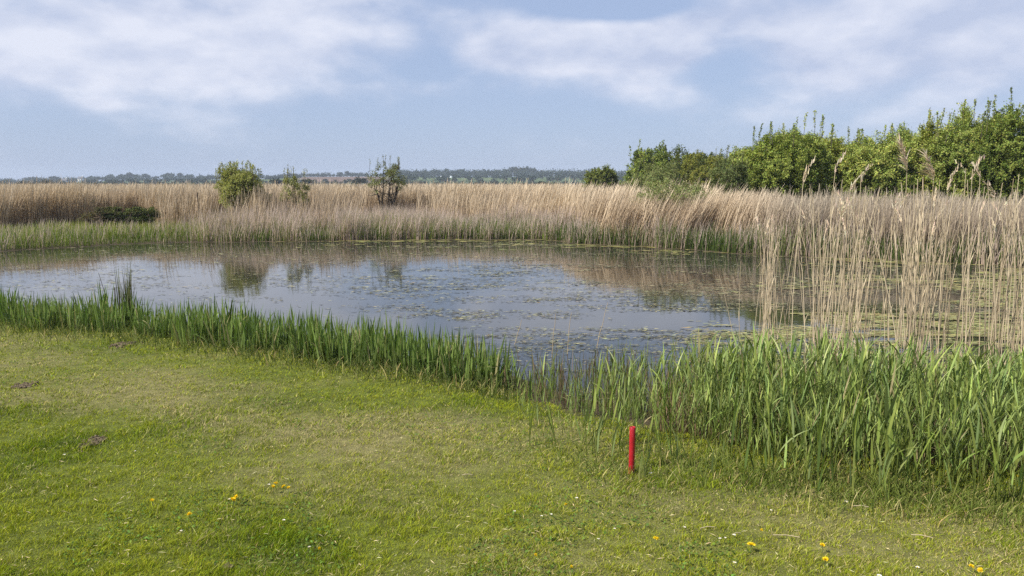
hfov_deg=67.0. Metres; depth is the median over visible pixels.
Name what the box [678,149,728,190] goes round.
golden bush
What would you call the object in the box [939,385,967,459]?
green reed
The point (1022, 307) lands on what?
dry reed
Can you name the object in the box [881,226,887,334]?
dry reed
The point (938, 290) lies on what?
dry reed
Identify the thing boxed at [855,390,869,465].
green reed
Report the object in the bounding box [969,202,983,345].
dry reed
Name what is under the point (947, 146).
sallow shrub
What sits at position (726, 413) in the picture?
green reed
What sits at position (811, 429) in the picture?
green reed
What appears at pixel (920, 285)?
dry reed
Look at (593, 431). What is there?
young reed
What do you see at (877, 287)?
dry reed
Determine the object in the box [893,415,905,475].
green reed
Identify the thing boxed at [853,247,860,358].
dry reed
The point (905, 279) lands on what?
dry reed
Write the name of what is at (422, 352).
iris clump
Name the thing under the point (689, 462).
young reed
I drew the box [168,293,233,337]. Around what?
iris clump
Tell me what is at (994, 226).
dry reed
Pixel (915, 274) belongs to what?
dry reed
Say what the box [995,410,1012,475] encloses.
green reed
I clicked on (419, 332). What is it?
iris clump
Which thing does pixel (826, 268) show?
dry reed
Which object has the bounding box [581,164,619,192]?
round bush
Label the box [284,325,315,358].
iris clump
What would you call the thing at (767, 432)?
young reed
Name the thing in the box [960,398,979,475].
green reed
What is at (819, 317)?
dry reed
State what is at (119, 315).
iris clump
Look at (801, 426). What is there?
green reed
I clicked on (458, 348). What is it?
iris clump
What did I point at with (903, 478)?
young reed
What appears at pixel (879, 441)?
green reed
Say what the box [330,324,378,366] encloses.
iris clump
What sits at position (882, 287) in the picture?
dry reed
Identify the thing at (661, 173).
pale willow
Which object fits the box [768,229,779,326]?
dry reed
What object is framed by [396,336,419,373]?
iris clump
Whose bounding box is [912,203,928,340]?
dry reed
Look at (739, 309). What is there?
dry reed
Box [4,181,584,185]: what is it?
marsh scrub
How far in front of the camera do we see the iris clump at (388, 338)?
9.66 m
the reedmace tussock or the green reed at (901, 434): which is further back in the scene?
the reedmace tussock
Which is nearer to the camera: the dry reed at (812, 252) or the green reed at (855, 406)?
the green reed at (855, 406)
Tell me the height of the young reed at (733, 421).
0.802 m
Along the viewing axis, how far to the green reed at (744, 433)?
6.31 m
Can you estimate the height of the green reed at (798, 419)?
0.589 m
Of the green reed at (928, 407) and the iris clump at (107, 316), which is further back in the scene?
the iris clump at (107, 316)
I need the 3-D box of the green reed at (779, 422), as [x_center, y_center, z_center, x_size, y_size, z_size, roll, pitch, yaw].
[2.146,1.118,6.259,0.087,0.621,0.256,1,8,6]
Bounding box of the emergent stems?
[489,333,1023,471]
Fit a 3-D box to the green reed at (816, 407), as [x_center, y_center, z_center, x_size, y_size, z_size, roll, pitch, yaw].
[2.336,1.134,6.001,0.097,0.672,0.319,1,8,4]
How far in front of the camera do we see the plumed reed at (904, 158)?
8.31 m
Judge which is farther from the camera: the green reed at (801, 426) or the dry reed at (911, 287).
the dry reed at (911, 287)
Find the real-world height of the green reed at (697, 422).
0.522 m
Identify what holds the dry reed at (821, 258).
in the water
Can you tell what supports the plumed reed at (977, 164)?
in the water
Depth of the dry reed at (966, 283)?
8.96 m
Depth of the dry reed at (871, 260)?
10.30 m
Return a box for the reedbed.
[0,176,1023,260]
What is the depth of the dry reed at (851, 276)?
10.38 m
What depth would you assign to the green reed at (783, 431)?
6.10 m
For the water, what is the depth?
17.45 m
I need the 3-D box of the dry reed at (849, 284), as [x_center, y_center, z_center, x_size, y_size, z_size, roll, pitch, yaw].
[3.548,0.259,8.271,0.088,2.497,0.161,-1,9,-39]
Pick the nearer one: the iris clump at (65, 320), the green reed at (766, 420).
the green reed at (766, 420)
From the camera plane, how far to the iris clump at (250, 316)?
11.23 m
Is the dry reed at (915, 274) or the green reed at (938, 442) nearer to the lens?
the green reed at (938, 442)
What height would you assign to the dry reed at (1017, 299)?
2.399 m
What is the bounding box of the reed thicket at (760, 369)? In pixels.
[510,322,1023,461]
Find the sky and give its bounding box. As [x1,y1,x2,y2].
[0,0,1023,181]
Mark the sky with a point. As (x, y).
(102, 88)
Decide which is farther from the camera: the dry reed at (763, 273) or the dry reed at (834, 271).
the dry reed at (763, 273)
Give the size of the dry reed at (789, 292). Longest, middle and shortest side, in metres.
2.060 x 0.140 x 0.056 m
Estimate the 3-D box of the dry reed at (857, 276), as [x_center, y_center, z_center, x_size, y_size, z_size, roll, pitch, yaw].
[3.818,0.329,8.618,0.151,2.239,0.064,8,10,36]
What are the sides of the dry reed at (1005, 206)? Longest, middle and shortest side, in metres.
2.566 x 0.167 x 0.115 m
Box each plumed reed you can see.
[788,155,815,340]
[817,147,846,365]
[842,171,862,348]
[846,163,872,350]
[893,135,909,349]
[910,147,936,360]
[937,167,958,355]
[955,160,965,361]
[965,154,984,353]
[970,162,980,354]
[983,181,995,368]
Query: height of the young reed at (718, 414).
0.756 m
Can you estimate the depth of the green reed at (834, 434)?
6.09 m
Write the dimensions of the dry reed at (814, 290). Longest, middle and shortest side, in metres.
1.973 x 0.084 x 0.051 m
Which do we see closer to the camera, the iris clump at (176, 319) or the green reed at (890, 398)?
the green reed at (890, 398)
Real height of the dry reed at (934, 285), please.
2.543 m
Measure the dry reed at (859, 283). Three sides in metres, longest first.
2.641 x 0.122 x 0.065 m
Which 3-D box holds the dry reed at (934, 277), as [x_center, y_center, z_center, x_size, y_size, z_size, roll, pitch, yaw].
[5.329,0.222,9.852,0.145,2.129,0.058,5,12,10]
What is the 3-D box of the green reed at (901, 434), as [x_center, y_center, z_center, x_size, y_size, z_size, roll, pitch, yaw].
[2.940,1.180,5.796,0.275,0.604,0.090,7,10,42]
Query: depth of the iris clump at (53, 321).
11.79 m
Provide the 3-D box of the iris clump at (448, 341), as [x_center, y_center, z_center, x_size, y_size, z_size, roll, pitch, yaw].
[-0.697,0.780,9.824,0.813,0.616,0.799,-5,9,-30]
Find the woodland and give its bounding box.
[0,167,626,185]
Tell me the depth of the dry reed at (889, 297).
8.45 m
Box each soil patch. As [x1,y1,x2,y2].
[11,381,38,388]
[72,430,107,451]
[109,341,142,347]
[223,562,233,568]
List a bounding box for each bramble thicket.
[77,200,117,227]
[98,203,163,226]
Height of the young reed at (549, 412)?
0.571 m
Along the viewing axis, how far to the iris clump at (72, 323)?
11.61 m
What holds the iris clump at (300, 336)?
on the ground at (396, 436)
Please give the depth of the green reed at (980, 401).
6.13 m
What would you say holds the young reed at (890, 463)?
on the ground at (396, 436)
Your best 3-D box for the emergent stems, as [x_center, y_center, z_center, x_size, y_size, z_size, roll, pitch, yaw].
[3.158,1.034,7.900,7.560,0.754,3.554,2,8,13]
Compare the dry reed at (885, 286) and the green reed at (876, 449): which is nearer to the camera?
the green reed at (876, 449)
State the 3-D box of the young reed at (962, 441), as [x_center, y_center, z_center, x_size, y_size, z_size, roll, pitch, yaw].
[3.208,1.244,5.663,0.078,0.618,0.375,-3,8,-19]
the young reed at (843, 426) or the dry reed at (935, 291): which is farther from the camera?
the dry reed at (935, 291)
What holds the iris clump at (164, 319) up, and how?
on the ground at (396, 436)
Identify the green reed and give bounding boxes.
[655,397,668,433]
[673,404,685,449]
[682,396,703,446]
[706,383,725,439]
[709,410,718,449]
[710,408,719,439]
[714,396,727,452]
[715,397,734,442]
[716,407,729,446]
[722,416,737,454]
[724,382,734,447]
[728,378,744,444]
[728,387,745,452]
[728,401,761,453]
[730,385,737,449]
[736,384,757,455]
[737,403,752,453]
[738,412,749,448]
[739,396,755,448]
[742,387,760,455]
[747,397,762,450]
[752,388,776,444]
[752,408,767,457]
[753,388,772,448]
[755,401,770,443]
[757,388,775,457]
[757,394,782,455]
[758,381,783,453]
[762,396,782,455]
[764,389,775,458]
[766,376,784,453]
[766,388,784,429]
[767,381,785,446]
[767,411,780,461]
[770,370,799,437]
[773,398,805,461]
[773,407,786,457]
[774,374,795,440]
[774,394,785,456]
[776,378,788,447]
[778,410,788,459]
[780,405,790,458]
[782,364,798,455]
[784,368,812,449]
[784,384,791,452]
[785,386,793,438]
[787,399,813,459]
[788,405,814,461]
[794,404,804,459]
[795,398,808,453]
[799,390,812,443]
[806,388,819,428]
[807,371,829,453]
[807,408,816,461]
[807,411,820,460]
[809,357,828,435]
[810,381,827,425]
[810,412,824,460]
[813,402,837,460]
[814,403,823,451]
[819,403,823,447]
[821,391,837,458]
[822,395,850,454]
[824,367,846,459]
[824,367,848,458]
[824,381,845,460]
[824,393,836,461]
[825,382,849,441]
[825,406,850,460]
[827,408,835,454]
[831,407,850,471]
[833,410,841,455]
[838,371,851,463]
[840,373,861,455]
[841,407,854,467]
[841,420,851,466]
[842,365,865,461]
[844,421,860,466]
[847,391,859,440]
[850,365,878,461]
[850,370,873,410]
[850,401,865,471]
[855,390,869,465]
[857,398,875,475]
[858,377,884,459]
[859,390,877,468]
[859,411,877,457]
[859,417,863,465]
[863,422,877,460]
[867,403,884,464]
[867,419,884,471]
[867,420,884,462]
[869,420,884,474]
[871,388,884,464]
[871,390,883,442]
[872,376,905,442]
[874,363,911,418]
[880,356,910,440]
[883,362,908,406]
[888,364,936,454]
[888,399,898,458]
[891,384,898,437]
[892,375,906,428]
[892,378,923,462]
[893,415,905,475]
[894,409,919,472]
[899,395,913,451]
[900,404,916,466]
[900,426,909,459]
[903,355,939,453]
[904,360,931,463]
[904,379,942,457]
[908,389,927,462]
[909,430,924,472]
[911,412,921,458]
[912,385,947,465]
[912,406,935,468]
[912,427,924,474]
[913,383,950,467]
[914,413,932,469]
[916,407,924,467]
[917,427,931,475]
[918,384,937,451]
[919,425,938,474]
[923,392,937,465]
[928,384,941,446]
[930,373,972,415]
[930,404,941,456]
[930,434,938,477]
[931,420,955,477]
[931,424,959,478]
[933,420,957,459]
[934,400,956,469]
[935,411,953,469]
[938,378,950,427]
[938,418,972,475]
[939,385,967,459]
[942,359,980,422]
[942,387,972,453]
[949,408,966,436]
[950,412,966,475]
[950,427,969,467]
[953,381,972,459]
[955,382,984,449]
[956,398,980,465]
[956,407,973,475]
[958,372,987,471]
[959,401,985,456]
[960,392,967,465]
[960,396,974,471]
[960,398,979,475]
[963,403,980,473]
[964,405,993,477]
[965,430,974,470]
[965,441,972,485]
[967,378,997,455]
[969,383,987,461]
[971,404,986,480]
[973,373,993,448]
[975,389,1021,456]
[975,411,998,482]
[975,416,1000,480]
[976,374,1012,463]
[977,390,1014,474]
[979,404,990,456]
[979,426,988,478]
[980,384,1017,452]
[982,362,1010,467]
[982,364,1010,435]
[982,387,995,442]
[982,392,1003,455]
[984,421,1000,471]
[986,351,1009,421]
[987,408,1000,474]
[988,388,1020,457]
[990,404,1023,474]
[992,371,1023,444]
[995,408,1019,466]
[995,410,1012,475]
[999,382,1023,467]
[999,417,1006,474]
[999,441,1012,484]
[1001,395,1014,471]
[1002,372,1022,428]
[1005,399,1019,472]
[1005,400,1022,480]
[1005,407,1023,472]
[1005,426,1013,472]
[1006,411,1023,479]
[1012,379,1021,473]
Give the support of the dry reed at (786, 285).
in the water
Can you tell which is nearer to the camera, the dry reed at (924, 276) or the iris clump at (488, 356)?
the iris clump at (488, 356)
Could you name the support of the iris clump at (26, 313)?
on the ground at (396, 436)
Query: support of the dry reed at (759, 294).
in the water
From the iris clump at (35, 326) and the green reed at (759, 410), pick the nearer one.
the green reed at (759, 410)
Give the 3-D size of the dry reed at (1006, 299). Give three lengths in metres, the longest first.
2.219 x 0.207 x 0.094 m
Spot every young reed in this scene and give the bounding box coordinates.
[527,373,534,446]
[529,369,540,427]
[532,388,556,447]
[568,392,591,450]
[584,353,603,444]
[584,403,600,456]
[585,402,600,454]
[591,382,635,452]
[593,389,605,457]
[599,387,612,437]
[611,398,619,461]
[646,413,658,461]
[648,396,672,469]
[654,405,662,458]
[671,414,683,467]
[679,406,694,474]
[692,392,731,450]
[694,376,725,449]
[704,423,723,479]
[730,384,741,459]
[731,407,743,453]
[744,409,758,475]
[745,424,760,476]
[746,382,765,451]
[757,408,776,473]
[759,431,781,487]
[761,390,769,464]
[767,430,807,478]
[773,377,782,453]
[774,388,803,454]
[783,399,797,480]
[784,412,807,481]
[787,400,800,466]
[788,392,801,468]
[788,430,807,472]
[795,413,814,461]
[796,400,807,475]
[800,424,814,485]
[801,416,813,485]
[804,409,818,486]
[807,396,823,462]
[816,391,848,489]
[816,452,827,500]
[817,397,826,490]
[819,413,850,476]
[840,414,857,497]
[851,414,883,484]
[852,378,869,477]
[863,388,885,487]
[874,410,894,470]
[875,400,933,502]
[875,426,918,497]
[876,434,887,492]
[881,450,889,511]
[882,380,913,478]
[882,383,917,479]
[882,404,901,495]
[882,415,897,483]
[884,422,905,488]
[888,391,946,477]
[893,393,937,469]
[894,388,903,469]
[894,388,907,473]
[894,425,916,491]
[897,418,915,487]
[904,444,920,489]
[912,428,937,504]
[919,386,959,489]
[927,407,956,497]
[933,390,957,479]
[936,415,970,483]
[937,409,965,482]
[939,425,984,503]
[942,382,968,483]
[945,436,983,499]
[946,381,955,483]
[957,383,1000,484]
[957,393,1010,508]
[960,413,992,507]
[971,412,980,488]
[986,432,1023,503]
[987,414,1007,488]
[989,432,996,499]
[1008,456,1020,496]
[1009,431,1022,496]
[1015,421,1023,512]
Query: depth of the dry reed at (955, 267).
9.49 m
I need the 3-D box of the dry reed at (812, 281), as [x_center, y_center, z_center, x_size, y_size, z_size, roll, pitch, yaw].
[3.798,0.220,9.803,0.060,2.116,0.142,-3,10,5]
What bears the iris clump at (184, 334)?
on the ground at (396, 436)
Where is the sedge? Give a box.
[0,199,1023,265]
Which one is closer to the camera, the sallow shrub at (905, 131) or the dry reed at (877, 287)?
the dry reed at (877, 287)
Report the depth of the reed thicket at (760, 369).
6.79 m
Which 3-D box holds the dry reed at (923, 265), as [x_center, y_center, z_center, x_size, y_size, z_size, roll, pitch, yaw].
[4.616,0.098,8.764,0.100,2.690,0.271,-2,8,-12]
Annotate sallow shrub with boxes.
[724,144,782,193]
[735,121,828,203]
[773,130,835,185]
[781,110,836,196]
[812,130,851,186]
[822,126,863,198]
[834,123,928,207]
[836,128,884,187]
[885,121,933,172]
[911,107,959,198]
[918,98,1017,208]
[963,87,1023,205]
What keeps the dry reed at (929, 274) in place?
in the water
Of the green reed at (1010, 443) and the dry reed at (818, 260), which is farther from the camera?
the dry reed at (818, 260)
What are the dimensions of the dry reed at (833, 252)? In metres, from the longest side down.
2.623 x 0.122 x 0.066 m
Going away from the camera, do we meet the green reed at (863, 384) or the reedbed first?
the green reed at (863, 384)
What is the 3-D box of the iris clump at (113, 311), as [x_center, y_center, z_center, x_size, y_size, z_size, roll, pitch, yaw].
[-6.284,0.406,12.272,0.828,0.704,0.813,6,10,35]
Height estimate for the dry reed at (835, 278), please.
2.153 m
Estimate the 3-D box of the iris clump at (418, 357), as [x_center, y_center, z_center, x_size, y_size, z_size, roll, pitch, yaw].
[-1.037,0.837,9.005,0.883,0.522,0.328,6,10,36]
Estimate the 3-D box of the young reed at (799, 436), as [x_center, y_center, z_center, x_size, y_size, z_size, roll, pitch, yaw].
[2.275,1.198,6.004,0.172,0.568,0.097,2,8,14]
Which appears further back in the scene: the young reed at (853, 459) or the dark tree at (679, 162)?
the dark tree at (679, 162)
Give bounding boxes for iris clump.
[0,290,22,321]
[0,303,15,324]
[3,291,21,315]
[3,300,41,328]
[9,288,34,315]
[11,305,44,328]
[13,297,42,328]
[17,291,38,317]
[25,299,42,322]
[26,304,54,329]
[28,294,51,311]
[28,297,64,328]
[37,302,67,320]
[38,289,121,328]
[45,293,68,318]
[47,303,73,328]
[49,303,75,326]
[52,296,78,321]
[57,298,87,330]
[62,295,87,325]
[63,295,84,326]
[72,282,124,315]
[72,292,122,317]
[72,294,92,314]
[73,306,123,332]
[75,301,107,329]
[81,301,122,326]
[85,305,118,331]
[89,300,127,325]
[91,296,107,316]
[99,294,142,329]
[110,310,132,332]
[111,296,149,326]
[111,302,135,329]
[118,294,162,329]
[123,313,158,337]
[125,305,165,327]
[126,306,145,334]
[127,294,154,316]
[129,306,156,330]
[129,309,175,338]
[139,311,168,338]
[142,309,166,328]
[143,302,162,323]
[144,305,178,334]
[146,304,179,326]
[150,303,175,318]
[158,296,189,339]
[167,313,202,345]
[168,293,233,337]
[168,306,208,338]
[169,307,229,341]
[183,305,217,332]
[185,294,251,338]
[185,299,243,339]
[186,315,224,343]
[188,300,215,335]
[189,299,210,327]
[195,310,247,348]
[202,306,261,344]
[206,311,236,344]
[217,303,268,324]
[222,309,249,344]
[225,299,245,330]
[227,314,278,350]
[233,300,274,339]
[234,308,276,347]
[234,321,256,352]
[237,316,283,351]
[242,309,264,330]
[250,310,278,347]
[255,309,284,333]
[259,315,297,349]
[263,310,294,345]
[264,311,294,349]
[268,302,330,351]
[268,308,301,338]
[276,304,313,338]
[283,315,311,352]
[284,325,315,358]
[286,322,318,355]
[289,316,322,358]
[289,316,343,331]
[290,308,325,326]
[291,310,342,335]
[300,324,368,363]
[301,316,330,354]
[303,311,341,348]
[308,327,336,361]
[311,314,360,349]
[320,323,350,351]
[321,320,364,365]
[328,319,358,355]
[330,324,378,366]
[331,312,380,358]
[332,316,354,343]
[338,313,376,342]
[341,316,389,362]
[352,317,384,336]
[352,336,378,363]
[354,326,379,360]
[358,335,391,368]
[359,326,384,364]
[363,332,395,368]
[365,316,389,344]
[370,328,415,365]
[374,324,405,355]
[375,317,407,356]
[379,309,406,346]
[379,317,426,363]
[384,318,412,348]
[388,326,417,372]
[394,325,453,359]
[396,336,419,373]
[396,340,430,375]
[397,318,434,344]
[406,326,474,366]
[407,333,433,373]
[408,326,440,352]
[409,338,433,366]
[411,329,442,359]
[411,334,469,378]
[412,320,428,344]
[413,342,466,381]
[414,337,449,371]
[419,330,470,362]
[421,340,455,376]
[425,325,484,353]
[431,328,478,359]
[436,343,472,381]
[442,346,488,382]
[444,330,496,365]
[444,333,471,374]
[454,346,496,385]
[457,344,480,381]
[459,341,512,380]
[463,329,505,379]
[468,337,505,376]
[469,346,515,384]
[470,346,515,389]
[487,341,529,386]
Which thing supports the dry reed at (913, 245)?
in the water
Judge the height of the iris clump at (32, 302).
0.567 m
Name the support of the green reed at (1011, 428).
on the ground at (396, 436)
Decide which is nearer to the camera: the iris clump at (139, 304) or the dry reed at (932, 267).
the dry reed at (932, 267)
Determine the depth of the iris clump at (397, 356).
9.19 m
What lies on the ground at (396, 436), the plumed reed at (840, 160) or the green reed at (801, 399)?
the green reed at (801, 399)
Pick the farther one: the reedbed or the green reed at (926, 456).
the reedbed
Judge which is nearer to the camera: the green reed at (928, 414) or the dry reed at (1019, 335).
the green reed at (928, 414)
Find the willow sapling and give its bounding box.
[278,164,311,211]
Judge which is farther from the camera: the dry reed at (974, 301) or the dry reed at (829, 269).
the dry reed at (974, 301)
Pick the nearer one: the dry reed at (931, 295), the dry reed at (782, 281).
the dry reed at (782, 281)
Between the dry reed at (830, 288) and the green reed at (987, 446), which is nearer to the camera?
the green reed at (987, 446)
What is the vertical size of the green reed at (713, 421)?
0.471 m
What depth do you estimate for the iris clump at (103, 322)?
11.49 m
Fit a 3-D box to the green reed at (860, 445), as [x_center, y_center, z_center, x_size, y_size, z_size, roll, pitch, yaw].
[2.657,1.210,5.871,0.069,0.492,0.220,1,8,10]
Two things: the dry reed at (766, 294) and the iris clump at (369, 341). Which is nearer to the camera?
the dry reed at (766, 294)
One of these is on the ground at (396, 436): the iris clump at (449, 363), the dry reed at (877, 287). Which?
the iris clump at (449, 363)
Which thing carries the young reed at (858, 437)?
on the ground at (396, 436)
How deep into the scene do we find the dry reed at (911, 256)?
9.10 m
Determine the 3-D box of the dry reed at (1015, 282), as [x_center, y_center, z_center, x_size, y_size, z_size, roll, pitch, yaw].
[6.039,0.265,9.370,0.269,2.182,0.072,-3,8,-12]
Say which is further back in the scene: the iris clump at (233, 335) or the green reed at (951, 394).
the iris clump at (233, 335)
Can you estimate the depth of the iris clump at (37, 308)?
12.45 m
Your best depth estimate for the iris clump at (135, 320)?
11.32 m
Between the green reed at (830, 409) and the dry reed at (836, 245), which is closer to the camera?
the green reed at (830, 409)
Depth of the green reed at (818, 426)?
5.96 m
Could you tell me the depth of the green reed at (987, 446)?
5.66 m
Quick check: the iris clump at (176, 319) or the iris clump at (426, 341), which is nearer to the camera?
the iris clump at (426, 341)
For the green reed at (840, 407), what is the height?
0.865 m
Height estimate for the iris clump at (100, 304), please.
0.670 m
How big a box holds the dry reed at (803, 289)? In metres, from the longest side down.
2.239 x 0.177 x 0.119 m
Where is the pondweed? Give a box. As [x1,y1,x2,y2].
[0,239,1023,429]
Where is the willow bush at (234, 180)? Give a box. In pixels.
[212,160,270,218]
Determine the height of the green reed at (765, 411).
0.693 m
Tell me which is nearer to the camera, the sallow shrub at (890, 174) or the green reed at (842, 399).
the green reed at (842, 399)
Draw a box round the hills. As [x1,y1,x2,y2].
[77,177,683,185]
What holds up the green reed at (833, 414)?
on the ground at (396, 436)
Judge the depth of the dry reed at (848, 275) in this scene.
9.18 m
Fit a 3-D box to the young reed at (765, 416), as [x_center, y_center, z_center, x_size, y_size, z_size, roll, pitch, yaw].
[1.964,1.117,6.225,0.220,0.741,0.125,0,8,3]
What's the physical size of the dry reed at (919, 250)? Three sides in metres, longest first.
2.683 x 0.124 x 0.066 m
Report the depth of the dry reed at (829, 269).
8.43 m
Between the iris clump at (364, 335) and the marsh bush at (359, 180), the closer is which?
the iris clump at (364, 335)
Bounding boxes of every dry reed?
[719,276,734,343]
[738,268,740,353]
[751,271,761,356]
[755,217,766,340]
[757,237,764,350]
[758,255,771,338]
[759,245,761,333]
[760,218,770,328]
[762,217,767,325]
[762,258,774,342]
[763,219,769,337]
[763,253,767,334]
[765,219,773,349]
[766,215,771,333]
[766,221,769,312]
[768,220,775,340]
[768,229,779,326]
[768,239,775,361]
[769,231,773,322]
[769,254,780,346]
[770,231,777,344]
[771,206,782,342]
[776,213,789,357]
[776,221,798,347]
[780,224,802,347]
[785,228,805,369]
[794,202,821,336]
[797,225,806,352]
[798,246,806,370]
[801,221,812,335]
[808,229,821,346]
[809,188,818,332]
[809,230,814,352]
[810,186,828,338]
[811,200,813,340]
[811,230,816,335]
[812,213,830,351]
[816,225,825,362]
[817,213,825,347]
[818,207,824,362]
[820,179,842,340]
[820,236,832,327]
[822,243,837,330]
[823,197,833,330]
[826,219,835,342]
[826,226,842,318]
[827,191,831,335]
[827,197,847,329]
[830,190,852,354]
[830,190,855,358]
[830,195,866,397]
[830,203,840,292]
[830,214,840,343]
[831,234,845,344]
[832,183,836,351]
[832,253,850,338]
[833,214,852,331]
[834,188,849,352]
[835,200,868,343]
[836,224,844,344]
[840,178,856,355]
[840,201,849,337]
[841,193,851,355]
[842,222,852,348]
[845,194,859,331]
[847,196,863,369]
[847,219,864,347]
[848,200,866,370]
[848,207,854,343]
[848,218,871,330]
[850,192,879,310]
[852,216,855,326]
[853,186,865,329]
[853,187,879,348]
[853,213,867,337]
[853,217,885,322]
[853,241,877,355]
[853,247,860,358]
[854,185,861,349]
[854,232,860,327]
[855,213,864,350]
[855,229,867,358]
[859,244,875,358]
[862,194,885,342]
[864,197,879,332]
[864,207,869,349]
[865,208,903,393]
[866,194,908,358]
[866,216,893,346]
[867,256,873,342]
[874,213,887,342]
[879,226,891,343]
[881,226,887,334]
[888,232,893,368]
[892,204,914,345]
[893,228,898,359]
[894,193,907,325]
[894,208,914,359]
[894,224,905,358]
[894,226,909,355]
[895,204,915,353]
[896,207,920,361]
[897,204,924,358]
[899,205,918,358]
[901,184,916,369]
[901,208,908,353]
[901,244,904,368]
[903,185,966,351]
[903,205,924,362]
[904,229,914,347]
[905,209,910,340]
[906,193,923,352]
[907,226,925,364]
[909,190,920,338]
[910,197,914,333]
[910,202,915,329]
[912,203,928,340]
[913,179,917,331]
[913,211,920,320]
[913,212,926,357]
[914,180,922,336]
[914,195,929,340]
[914,212,947,363]
[914,234,924,375]
[914,237,944,364]
[915,195,936,351]
[917,200,940,359]
[917,214,938,355]
[918,211,937,353]
[918,215,927,333]
[918,220,930,358]
[919,191,925,351]
[919,222,934,352]
[919,229,947,342]
[920,187,936,355]
[921,192,934,327]
[921,215,935,353]
[921,241,938,351]
[924,230,956,348]
[925,221,944,374]
[926,181,939,337]
[926,189,938,348]
[929,215,936,371]
[933,229,951,365]
[936,199,949,358]
[937,198,944,347]
[938,185,954,337]
[938,188,978,365]
[940,236,953,363]
[941,201,949,360]
[942,199,965,366]
[945,221,950,368]
[952,237,971,365]
[953,194,986,350]
[954,231,968,346]
[954,238,971,348]
[956,243,980,351]
[958,211,974,348]
[960,183,1002,355]
[960,216,985,343]
[965,228,973,337]
[966,180,970,367]
[967,187,984,350]
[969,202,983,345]
[971,234,988,362]
[980,238,998,368]
[982,232,986,354]
[982,246,993,339]
[984,222,1013,359]
[985,210,989,332]
[987,198,1022,364]
[987,213,1000,352]
[987,243,997,373]
[988,190,998,365]
[989,202,1004,367]
[990,178,1013,372]
[991,196,1023,332]
[991,199,1009,358]
[994,254,1003,345]
[998,198,1008,362]
[999,213,1022,337]
[1000,177,1018,349]
[1000,218,1019,365]
[1003,189,1016,360]
[1004,229,1009,363]
[1004,299,1023,366]
[1005,225,1017,354]
[1005,260,1023,349]
[1006,257,1023,354]
[1007,218,1015,333]
[1008,239,1023,362]
[1009,200,1014,354]
[1009,208,1020,345]
[1009,292,1023,358]
[1010,195,1023,253]
[1011,210,1023,354]
[1013,218,1023,347]
[1013,247,1023,355]
[1014,298,1023,355]
[1014,309,1023,362]
[1016,194,1023,356]
[1022,269,1023,341]
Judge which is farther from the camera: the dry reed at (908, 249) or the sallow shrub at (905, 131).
the sallow shrub at (905, 131)
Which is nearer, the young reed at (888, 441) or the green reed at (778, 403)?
the young reed at (888, 441)
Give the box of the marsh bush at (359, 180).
[350,176,367,183]
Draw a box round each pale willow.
[624,152,679,194]
[629,173,713,220]
[708,146,750,198]
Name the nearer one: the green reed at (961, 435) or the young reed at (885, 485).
the young reed at (885, 485)
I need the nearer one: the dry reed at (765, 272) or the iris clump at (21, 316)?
the dry reed at (765, 272)
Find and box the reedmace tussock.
[113,262,134,320]
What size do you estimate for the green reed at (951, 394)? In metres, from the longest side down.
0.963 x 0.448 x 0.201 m
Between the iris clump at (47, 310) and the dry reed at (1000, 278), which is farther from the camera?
the iris clump at (47, 310)
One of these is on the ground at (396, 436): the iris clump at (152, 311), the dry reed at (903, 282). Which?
the iris clump at (152, 311)
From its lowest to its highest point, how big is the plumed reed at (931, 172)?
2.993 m
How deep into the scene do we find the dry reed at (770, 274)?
9.37 m
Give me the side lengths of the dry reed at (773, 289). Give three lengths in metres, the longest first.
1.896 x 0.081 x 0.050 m
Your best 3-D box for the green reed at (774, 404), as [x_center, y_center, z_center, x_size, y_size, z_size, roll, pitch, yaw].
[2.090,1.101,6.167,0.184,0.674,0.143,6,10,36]
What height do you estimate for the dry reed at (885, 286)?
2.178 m
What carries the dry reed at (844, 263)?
in the water
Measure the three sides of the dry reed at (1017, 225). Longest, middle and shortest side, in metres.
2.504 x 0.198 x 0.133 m
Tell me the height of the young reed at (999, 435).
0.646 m
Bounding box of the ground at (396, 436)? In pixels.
[0,186,1023,575]
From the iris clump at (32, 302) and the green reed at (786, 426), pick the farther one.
the iris clump at (32, 302)
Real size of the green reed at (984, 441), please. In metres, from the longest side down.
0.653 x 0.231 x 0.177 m
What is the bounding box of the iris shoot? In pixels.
[638,452,650,480]
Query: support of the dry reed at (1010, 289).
in the water
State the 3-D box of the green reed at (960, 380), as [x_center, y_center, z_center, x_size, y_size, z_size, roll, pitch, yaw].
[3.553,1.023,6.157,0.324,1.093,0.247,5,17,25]
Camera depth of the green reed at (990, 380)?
6.06 m
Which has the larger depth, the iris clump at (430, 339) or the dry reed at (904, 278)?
the iris clump at (430, 339)
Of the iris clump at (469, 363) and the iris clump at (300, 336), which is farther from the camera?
the iris clump at (300, 336)
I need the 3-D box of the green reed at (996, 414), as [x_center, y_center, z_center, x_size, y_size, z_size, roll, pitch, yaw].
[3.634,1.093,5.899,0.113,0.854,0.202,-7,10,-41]
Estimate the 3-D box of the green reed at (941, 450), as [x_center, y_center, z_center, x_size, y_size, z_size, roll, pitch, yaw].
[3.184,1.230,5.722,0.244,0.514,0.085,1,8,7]
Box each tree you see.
[125,172,133,177]
[269,178,281,183]
[301,178,313,183]
[365,156,407,210]
[513,166,525,172]
[618,139,673,189]
[651,141,730,184]
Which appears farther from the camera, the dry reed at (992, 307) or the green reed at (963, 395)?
the dry reed at (992, 307)
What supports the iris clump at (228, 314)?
on the ground at (396, 436)
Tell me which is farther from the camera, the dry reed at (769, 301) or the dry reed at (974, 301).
the dry reed at (974, 301)
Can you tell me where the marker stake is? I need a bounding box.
[628,426,635,473]
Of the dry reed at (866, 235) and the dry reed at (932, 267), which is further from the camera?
the dry reed at (866, 235)
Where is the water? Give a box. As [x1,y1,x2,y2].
[0,240,1023,451]

